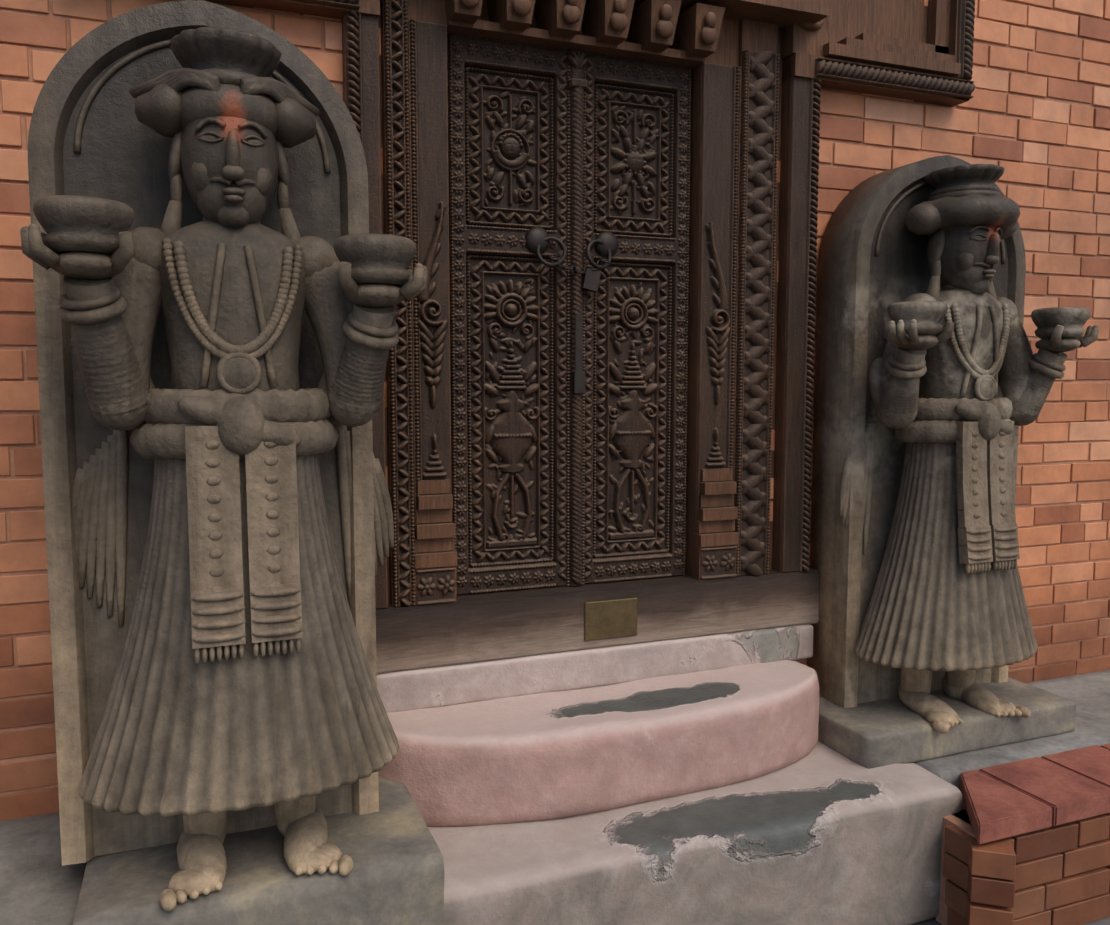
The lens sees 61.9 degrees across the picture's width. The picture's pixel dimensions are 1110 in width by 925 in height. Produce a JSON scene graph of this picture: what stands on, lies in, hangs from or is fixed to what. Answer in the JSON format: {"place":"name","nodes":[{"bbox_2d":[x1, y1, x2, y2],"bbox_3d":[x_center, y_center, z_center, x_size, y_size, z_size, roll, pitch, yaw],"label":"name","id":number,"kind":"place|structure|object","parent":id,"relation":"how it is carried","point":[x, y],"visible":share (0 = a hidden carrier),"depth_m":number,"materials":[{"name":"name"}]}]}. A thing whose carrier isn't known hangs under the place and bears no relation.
{"place":"outdoors","nodes":[
{"label":"outdoors","id":0,"kind":"place"},
{"bbox_2d":[0,812,86,924],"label":"terrace","id":1,"kind":"structure","parent":0,"point":[40,884],"depth_m":1.74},
{"bbox_2d":[912,917,1109,924],"bbox_3d":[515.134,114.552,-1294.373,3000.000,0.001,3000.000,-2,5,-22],"label":"ground","id":2,"kind":"structure","parent":0,"point":[1104,921],"depth_m":2.24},
{"bbox_2d":[73,776,444,924],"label":"plinth","id":3,"kind":"structure","parent":2,"relation":"on","point":[391,849],"depth_m":1.67,"materials":[{"name":"grey stone"}]},
{"bbox_2d":[20,0,427,910],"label":"statue","id":4,"kind":"object","parent":3,"relation":"on","point":[224,280],"visible":1,"depth_m":1.58,"materials":[{"name":"stone"}]},
{"bbox_2d":[0,0,1109,820],"bbox_3d":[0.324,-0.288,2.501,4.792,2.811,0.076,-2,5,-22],"label":"brick wall","id":5,"kind":"structure","parent":2,"relation":"on","point":[22,30],"depth_m":2.80,"materials":[{"name":"orange brick"}]},
{"bbox_2d":[204,0,969,608],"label":"door frame","id":6,"kind":"object","parent":5,"relation":"attached to","point":[800,36],"visible":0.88,"depth_m":2.44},
{"bbox_2d":[293,0,359,9],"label":"molding","id":7,"kind":"structure","parent":6,"relation":"attached to","point":[351,4],"depth_m":2.01,"materials":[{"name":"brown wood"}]},
{"bbox_2d":[345,9,387,608],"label":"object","id":8,"kind":"object","parent":6,"relation":"attached to","point":[362,64],"visible":0.38,"depth_m":2.07,"materials":[{"name":"brown wood"}]},
{"bbox_2d":[383,0,414,606],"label":"band","id":9,"kind":"object","parent":6,"relation":"attached to","point":[398,220],"visible":0.85,"depth_m":2.14,"materials":[{"name":"brown wood"}]},
{"bbox_2d":[407,18,451,553],"bbox_3d":[-0.292,-0.338,2.186,0.097,1.360,0.038,-2,5,-22],"label":"jamb","id":10,"kind":"object","parent":6,"relation":"attached to","point":[428,165],"visible":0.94,"depth_m":2.17,"materials":[{"name":"brown wood"}]},
{"bbox_2d":[447,32,567,595],"bbox_3d":[-0.112,-0.349,2.315,0.310,1.360,0.039,-2,5,-22],"label":"door leaf","id":11,"kind":"object","parent":6,"relation":"attached to","point":[507,132],"visible":1,"depth_m":2.31,"materials":[{"name":"brown wood"}]},
{"bbox_2d":[563,49,587,585],"bbox_3d":[0.055,-0.353,2.363,0.056,1.360,0.040,-2,5,-22],"label":"door center strip","id":12,"kind":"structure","parent":11,"relation":"attached to","point":[576,60],"depth_m":2.35,"materials":[{"name":"brown wood"}]},
{"bbox_2d":[583,53,691,583],"bbox_3d":[0.210,-0.360,2.442,0.310,1.360,0.039,-2,5,-22],"label":"door leaf","id":13,"kind":"object","parent":6,"relation":"attached to","point":[638,145],"visible":0.96,"depth_m":2.44,"materials":[{"name":"brown wood"}]},
{"bbox_2d":[525,227,618,392],"bbox_3d":[0.048,-0.385,2.352,0.258,0.414,0.056,-2,5,-22],"label":"door hardware","id":14,"kind":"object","parent":13,"relation":"attached to","point":[605,243],"depth_m":2.34,"materials":[{"name":"black metal"}]},
{"bbox_2d":[696,62,740,533],"bbox_3d":[0.436,-0.363,2.473,0.111,1.360,0.038,-2,5,-22],"label":"jamb","id":15,"kind":"object","parent":6,"relation":"attached to","point":[719,202],"visible":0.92,"depth_m":2.46,"materials":[{"name":"brown wood"}]},
{"bbox_2d":[734,49,779,575],"bbox_3d":[0.545,-0.385,2.500,0.110,1.400,0.035,-2,5,-22],"label":"band","id":16,"kind":"object","parent":6,"relation":"attached to","point":[758,190],"visible":1,"depth_m":2.49,"materials":[{"name":"brown wood"}]},
{"bbox_2d":[781,77,820,571],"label":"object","id":17,"kind":"object","parent":6,"relation":"attached to","point":[801,271],"visible":0.98,"depth_m":2.54,"materials":[{"name":"brown wood"}]},
{"bbox_2d":[815,57,974,98],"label":"carved molding","id":18,"kind":"structure","parent":6,"relation":"attached to","point":[827,68],"depth_m":2.56,"materials":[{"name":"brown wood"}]},
{"bbox_2d":[956,0,974,80],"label":"molding","id":19,"kind":"structure","parent":6,"relation":"attached to","point":[966,22],"depth_m":2.64,"materials":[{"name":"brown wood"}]},
{"bbox_2d":[427,741,962,924],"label":"step","id":20,"kind":"object","parent":2,"relation":"on","point":[820,833],"visible":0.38,"depth_m":2.05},
{"bbox_2d":[378,660,818,825],"bbox_3d":[0.148,0.681,2.301,1.277,0.215,0.378,-2,5,-22],"label":"step","id":21,"kind":"object","parent":20,"relation":"on","point":[547,756],"visible":0.73,"depth_m":2.14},
{"bbox_2d":[377,624,812,712],"bbox_3d":[0.115,0.526,2.426,1.301,0.098,0.090,-2,5,-22],"label":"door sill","id":22,"kind":"structure","parent":21,"relation":"on","point":[424,688],"depth_m":2.36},
{"bbox_2d":[376,567,819,673],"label":"threshold beam","id":23,"kind":"structure","parent":22,"relation":"on","point":[481,627],"depth_m":2.36,"materials":[{"name":"brown wood"}]},
{"bbox_2d":[416,567,455,604],"bbox_3d":[-0.286,0.296,2.224,0.097,0.086,0.027,-2,5,-22],"label":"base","id":24,"kind":"object","parent":23,"relation":"on","point":[435,585],"visible":0.94,"depth_m":2.22,"materials":[{"name":"brown wood"}]},
{"bbox_2d":[584,598,636,640],"bbox_3d":[0.145,0.405,2.392,0.150,0.100,0.006,-2,5,-22],"label":"brass plate","id":25,"kind":"object","parent":23,"relation":"attached to","point":[607,619],"visible":1,"depth_m":2.39,"materials":[{"name":"gold metal"}]},
{"bbox_2d":[700,546,737,578],"bbox_3d":[0.444,0.271,2.512,0.112,0.086,0.027,-2,5,-22],"label":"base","id":26,"kind":"object","parent":23,"relation":"on","point":[718,562],"visible":0.96,"depth_m":2.51,"materials":[{"name":"brown wood"}]},
{"bbox_2d":[913,670,1109,789],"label":"terrace","id":27,"kind":"structure","parent":2,"relation":"on","point":[1088,694],"depth_m":2.56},
{"bbox_2d":[818,677,1075,768],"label":"plinth","id":28,"kind":"structure","parent":27,"relation":"on","point":[880,733],"depth_m":2.48,"materials":[{"name":"grey stone"}]},
{"bbox_2d":[808,155,1098,732],"bbox_3d":[1.068,-0.074,2.536,0.656,1.526,0.429,-2,5,-22],"label":"statue","id":29,"kind":"object","parent":28,"relation":"on","point":[935,377],"visible":1,"depth_m":2.44,"materials":[{"name":"stone"}]},
{"bbox_2d":[936,802,1109,924],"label":"brick wall","id":30,"kind":"structure","parent":0,"point":[1062,877],"depth_m":2.18,"materials":[{"name":"orange brick"}]},
{"bbox_2d":[964,834,1015,924],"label":"brick pier","id":31,"kind":"structure","parent":30,"relation":"attached to","point":[991,878],"depth_m":2.07,"materials":[{"name":"orange brick"}]},
{"bbox_2d":[960,743,1109,843],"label":"terrace tiles","id":32,"kind":"object","parent":30,"relation":"on","point":[1010,799],"visible":1,"depth_m":2.23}
]}

